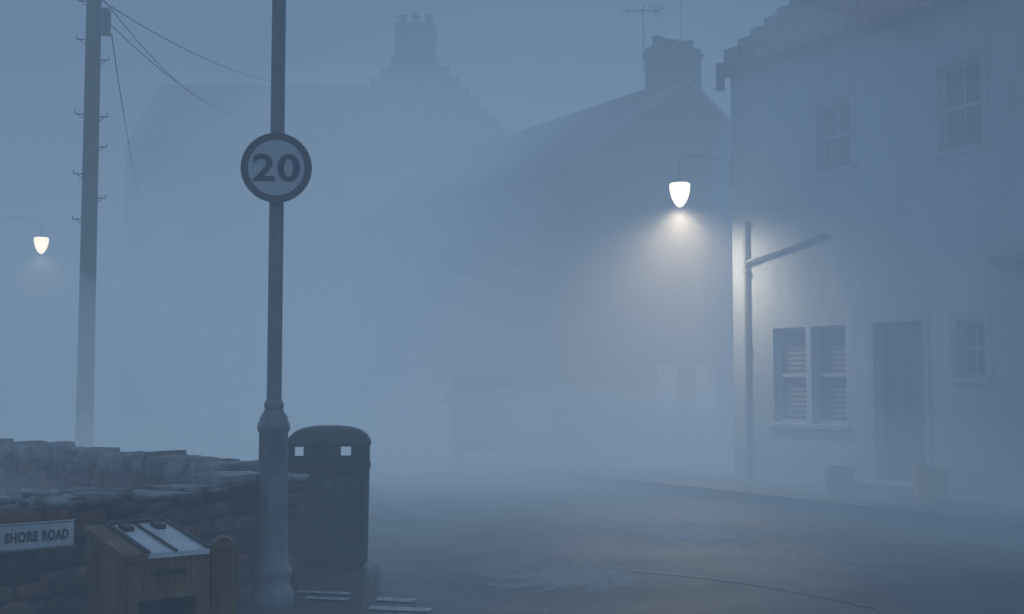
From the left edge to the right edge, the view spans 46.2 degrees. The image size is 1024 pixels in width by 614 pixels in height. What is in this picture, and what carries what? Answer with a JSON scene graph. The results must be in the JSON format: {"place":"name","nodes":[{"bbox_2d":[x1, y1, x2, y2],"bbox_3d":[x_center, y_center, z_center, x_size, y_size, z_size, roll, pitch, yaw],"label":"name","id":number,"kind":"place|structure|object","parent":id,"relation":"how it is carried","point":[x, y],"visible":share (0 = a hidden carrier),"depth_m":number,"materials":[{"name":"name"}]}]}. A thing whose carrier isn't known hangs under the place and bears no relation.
{"place":"outdoors","nodes":[
{"label":"outdoors","id":0,"kind":"place"},
{"bbox_2d":[2,217,48,253],"bbox_3d":[-11.137,0.482,26.022,2.085,5.560,0.310,0,-4,0],"label":"street lamp","id":1,"kind":"object","parent":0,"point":[41,241],"visible":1,"depth_m":26.05,"materials":[{"name":"white glass"}]},
{"bbox_2d":[237,567,364,613],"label":"pavement","id":2,"kind":"structure","parent":0,"point":[343,580],"depth_m":8.58,"materials":[{"name":"grey concrete"}]},
{"bbox_2d":[83,517,210,613],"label":"wooden bin","id":3,"kind":"object","parent":2,"relation":"on","point":[155,566],"visible":1,"depth_m":5.98,"materials":[{"name":"brown wood"}]},
{"bbox_2d":[0,438,304,584],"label":"stone wall","id":4,"kind":"structure","parent":2,"relation":"on","point":[60,465],"depth_m":11.48,"materials":[{"name":"grey stone"}]},
{"bbox_2d":[0,471,310,613],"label":"stone wall","id":5,"kind":"structure","parent":2,"relation":"on","point":[208,508],"depth_m":7.06,"materials":[{"name":"grey stone"}]},
{"bbox_2d":[0,519,74,552],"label":"street name sign","id":6,"kind":"object","parent":5,"relation":"attached to","point":[36,535],"visible":1,"depth_m":6.58,"materials":[{"name":"white metal"}]},
{"bbox_2d":[209,535,236,613],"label":"wooden bollard","id":7,"kind":"object","parent":2,"relation":"on","point":[223,578],"visible":0.96,"depth_m":6.16,"materials":[{"name":"brown wood"}]},
{"bbox_2d":[252,0,293,606],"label":"metal post","id":8,"kind":"object","parent":2,"relation":"on","point":[272,571],"visible":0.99,"depth_m":8.30,"materials":[{"name":"metal"}]},
{"bbox_2d":[267,476,282,534],"bbox_3d":[-1.625,1.358,8.233,0.100,0.400,0.006,1,-4,-20],"label":"access door","id":9,"kind":"structure","parent":8,"relation":"in","point":[275,483],"depth_m":8.23,"materials":[{"name":"paint"}]},
{"bbox_2d":[241,133,311,202],"bbox_3d":[-1.651,-0.975,8.415,0.492,0.492,0.038,0,-4,-5],"label":"speed limit sign","id":10,"kind":"object","parent":8,"relation":"attached to","point":[276,167],"visible":1,"depth_m":8.40,"materials":[{"name":"metal"}]},
{"bbox_2d":[298,590,350,593],"bbox_3d":[-1.359,2.054,8.646,0.406,0.001,0.102,-1,-4,11],"label":"pavement marking","id":11,"kind":"object","parent":2,"relation":"on","point":[325,592],"visible":1,"depth_m":8.63,"materials":[{"name":"paint"}]},
{"bbox_2d":[306,596,349,599],"bbox_3d":[-1.300,2.038,8.402,0.329,0.001,0.102,-1,-4,12],"label":"pavement marking","id":12,"kind":"object","parent":2,"relation":"on","point":[328,598],"visible":1,"depth_m":8.39,"materials":[{"name":"paint"}]},
{"bbox_2d":[288,425,370,570],"bbox_3d":[-1.519,1.570,9.963,0.684,1.168,0.535,1,-4,-8],"label":"litter bin","id":13,"kind":"object","parent":2,"relation":"on","point":[332,534],"visible":0.92,"depth_m":9.72,"materials":[{"name":"black metal"}]},
{"bbox_2d":[0,386,734,475],"bbox_3d":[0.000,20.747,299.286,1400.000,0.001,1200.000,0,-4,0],"label":"ground","id":14,"kind":"structure","parent":0,"point":[40,401],"depth_m":97.60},
{"bbox_2d":[72,0,110,446],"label":"utility pole","id":15,"kind":"object","parent":14,"relation":"on","point":[98,20],"visible":0.97,"depth_m":19.64,"materials":[{"name":"wood"}]},
{"bbox_2d":[111,33,151,233],"bbox_3d":[-8.125,-3.247,25.959,0.020,1.822,12.554,1,-4,-14],"label":"overhead wire","id":16,"kind":"object","parent":15,"relation":"attached to","point":[125,125],"visible":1,"depth_m":22.92,"materials":[{"name":"black metal"}]},
{"bbox_2d":[104,0,234,117],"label":"overhead wire","id":17,"kind":"object","parent":15,"relation":"attached to","point":[158,63],"visible":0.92,"depth_m":23.27,"materials":[{"name":"black metal"}]},
{"bbox_2d":[111,24,290,125],"bbox_3d":[-6.405,-4.787,26.260,0.020,1.109,12.629,0,-4,4],"label":"overhead wire","id":18,"kind":"object","parent":15,"relation":"attached to","point":[179,83],"visible":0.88,"depth_m":23.54,"materials":[{"name":"black metal"}]},
{"bbox_2d":[102,1,330,86],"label":"overhead wire","id":19,"kind":"object","parent":15,"relation":"attached to","point":[192,52],"visible":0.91,"depth_m":23.56,"materials":[{"name":"black metal"}]},
{"bbox_2d":[120,84,358,443],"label":"house","id":20,"kind":"structure","parent":14,"relation":"on","point":[194,322],"depth_m":32.18,"materials":[{"name":"paint"}]},
{"bbox_2d":[155,331,195,386],"bbox_3d":[-8.948,1.389,32.056,1.060,1.480,0.210,0,-4,-1],"label":"window","id":21,"kind":"structure","parent":20,"relation":"in","point":[176,353],"depth_m":32.13,"materials":[{"name":"glass"}]},
{"bbox_2d":[158,191,197,244],"bbox_3d":[-8.948,-2.403,32.299,1.060,1.480,0.210,0,-4,-1],"label":"window","id":22,"kind":"structure","parent":20,"relation":"in","point":[179,207],"depth_m":32.37,"materials":[{"name":"stone"}]},
{"bbox_2d":[282,331,308,386],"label":"window","id":23,"kind":"structure","parent":20,"relation":"in","point":[293,342],"depth_m":32.18,"materials":[{"name":"stone"}]},
{"bbox_2d":[283,191,309,244],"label":"window","id":24,"kind":"structure","parent":20,"relation":"in","point":[296,209],"depth_m":32.42,"materials":[{"name":"stone"}]},
{"bbox_2d":[335,14,509,217],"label":"house","id":25,"kind":"structure","parent":14,"relation":"on","point":[415,108],"depth_m":34.41,"materials":[{"name":"stone"}]},
{"bbox_2d":[47,415,1023,535],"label":"kerb","id":26,"kind":"structure","parent":14,"relation":"on","point":[985,524],"depth_m":16.22,"materials":[{"name":"grey concrete"}]},
{"bbox_2d":[339,0,734,466],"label":"house","id":27,"kind":"structure","parent":14,"relation":"on","point":[578,265],"depth_m":24.25,"materials":[{"name":"paint"}]},
{"bbox_2d":[397,234,419,289],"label":"window","id":28,"kind":"structure","parent":27,"relation":"in","point":[411,242],"depth_m":28.32,"materials":[{"name":"stone"}]},
{"bbox_2d":[398,353,422,413],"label":"window","id":29,"kind":"structure","parent":27,"relation":"in","point":[413,362],"depth_m":27.99,"materials":[{"name":"stone"}]},
{"bbox_2d":[446,222,471,282],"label":"window","id":30,"kind":"structure","parent":27,"relation":"in","point":[461,232],"depth_m":26.26,"materials":[{"name":"stone"}]},
{"bbox_2d":[503,208,532,274],"bbox_3d":[0.179,-1.324,24.106,0.210,1.280,1.060,2,-4,-32],"label":"window","id":31,"kind":"structure","parent":27,"relation":"in","point":[521,219],"depth_m":24.22,"materials":[{"name":"glass"}]},
{"bbox_2d":[508,348,530,373],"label":"window","id":32,"kind":"structure","parent":27,"relation":"in","point":[520,357],"depth_m":24.09,"materials":[{"name":"glass"}]},
{"bbox_2d":[654,363,685,418],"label":"window","id":33,"kind":"structure","parent":27,"relation":"in","point":[667,395],"depth_m":23.79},
{"bbox_2d":[693,364,723,417],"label":"window","id":34,"kind":"structure","parent":27,"relation":"in","point":[705,373],"depth_m":24.32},
{"bbox_2d":[716,0,1023,505],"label":"house","id":35,"kind":"structure","parent":14,"relation":"on","point":[877,150],"depth_m":16.27,"materials":[{"name":"paint"}]},
{"bbox_2d":[670,154,732,206],"bbox_3d":[2.930,-1.932,18.483,1.208,0.865,0.310,2,-4,-32],"label":"street lamp","id":36,"kind":"object","parent":35,"relation":"attached to","point":[679,189],"visible":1,"depth_m":18.16,"materials":[{"name":"white glass"}]},
{"bbox_2d":[768,327,807,428],"bbox_3d":[4.188,1.045,17.672,0.380,1.470,0.820,2,-4,-32],"label":"window","id":37,"kind":"structure","parent":35,"relation":"in","point":[796,408],"depth_m":17.79,"materials":[{"name":"white paint"}]},
{"bbox_2d":[806,325,850,430],"bbox_3d":[4.588,1.004,17.034,0.380,1.470,0.810,2,-4,-32],"label":"window","id":38,"kind":"structure","parent":35,"relation":"in","point":[834,371],"depth_m":17.14,"materials":[{"name":"white paint"}]},
{"bbox_2d":[810,87,856,179],"bbox_3d":[4.681,-2.443,17.106,0.380,1.180,0.840,2,-4,-32],"label":"window","id":39,"kind":"structure","parent":35,"relation":"in","point":[842,138],"depth_m":17.25,"materials":[{"name":"white paint"}]},
{"bbox_2d":[883,322,925,480],"bbox_3d":[5.298,1.256,15.992,0.120,2.095,0.816,2,-4,-32],"label":"door","id":40,"kind":"structure","parent":35,"relation":"in","point":[904,405],"depth_m":16.06,"materials":[{"name":"paint"}]},
{"bbox_2d":[930,47,988,158],"bbox_3d":[5.800,-2.568,15.316,0.380,1.280,0.850,2,-4,-32],"label":"window","id":41,"kind":"structure","parent":35,"relation":"in","point":[969,108],"depth_m":15.45,"materials":[{"name":"white paint"}]},
{"bbox_2d":[949,310,992,383],"bbox_3d":[5.845,0.512,15.047,0.380,0.900,0.600,2,-4,-32],"label":"window","id":42,"kind":"structure","parent":35,"relation":"in","point":[981,332],"depth_m":15.13,"materials":[{"name":"white paint"}]},
{"bbox_2d":[0,0,788,385],"label":"sky","id":43,"kind":"structure","parent":0,"point":[531,62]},
{"bbox_2d":[0,413,1023,613],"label":"road","id":44,"kind":"structure","parent":0,"point":[445,540],"depth_m":11.52,"materials":[{"name":"grey asphalt"}]},
{"bbox_2d":[341,558,380,613],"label":"kerb","id":45,"kind":"structure","parent":44,"relation":"on","point":[360,600],"depth_m":8.80,"materials":[{"name":"concrete"}]},
{"bbox_2d":[376,597,416,601],"bbox_3d":[-0.860,2.158,8.855,0.334,0.001,0.140,-1,-4,17],"label":"road marking","id":46,"kind":"object","parent":44,"relation":"on","point":[396,599],"visible":1,"depth_m":8.85,"materials":[{"name":"paint"}]},
{"bbox_2d":[369,606,431,611],"bbox_3d":[-0.800,2.135,8.496,0.476,0.001,0.141,-1,-4,11],"label":"road marking","id":47,"kind":"object","parent":44,"relation":"on","point":[400,608],"visible":1,"depth_m":8.50,"materials":[{"name":"paint"}]},
{"bbox_2d":[486,562,674,595],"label":"puddle","id":48,"kind":"object","parent":44,"relation":"on","point":[594,578],"visible":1,"depth_m":9.83,"materials":[{"name":"grey liquid"}]},
{"bbox_2d":[594,521,776,544],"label":"puddle","id":49,"kind":"object","parent":44,"relation":"on","point":[675,532],"visible":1,"depth_m":12.96,"materials":[{"name":"grey liquid"}]},
{"bbox_2d":[629,570,747,582],"bbox_3d":[1.466,2.226,9.925,1.115,0.001,0.089,-3,-5,36],"label":"road marking","id":50,"kind":"object","parent":44,"relation":"on","point":[693,576],"visible":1,"depth_m":9.91,"materials":[{"name":"paint"}]},
{"bbox_2d":[750,583,879,608],"bbox_3d":[2.266,2.170,9.040,0.068,0.001,1.306,2,-4,-32],"label":"road marking","id":51,"kind":"object","parent":44,"relation":"on","point":[818,595],"visible":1,"depth_m":8.98,"materials":[{"name":"paint"}]},
{"bbox_2d":[54,415,1023,520],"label":"pavement","id":52,"kind":"structure","parent":0,"point":[995,510],"depth_m":17.88,"materials":[{"name":"grey concrete"}]},
{"bbox_2d":[823,464,854,492],"bbox_3d":[4.407,2.303,16.183,0.420,0.370,0.420,0,-4,0],"label":"planter","id":53,"kind":"object","parent":52,"relation":"on","point":[838,478],"visible":1,"depth_m":16.02,"materials":[{"name":"grey ceramic"}]},
{"bbox_2d":[911,465,949,501],"bbox_3d":[5.200,2.183,14.915,0.462,0.448,0.462,0,-4,0],"label":"planter","id":54,"kind":"object","parent":52,"relation":"on","point":[930,483],"visible":1,"depth_m":14.75,"materials":[{"name":"ceramic"}]}
]}

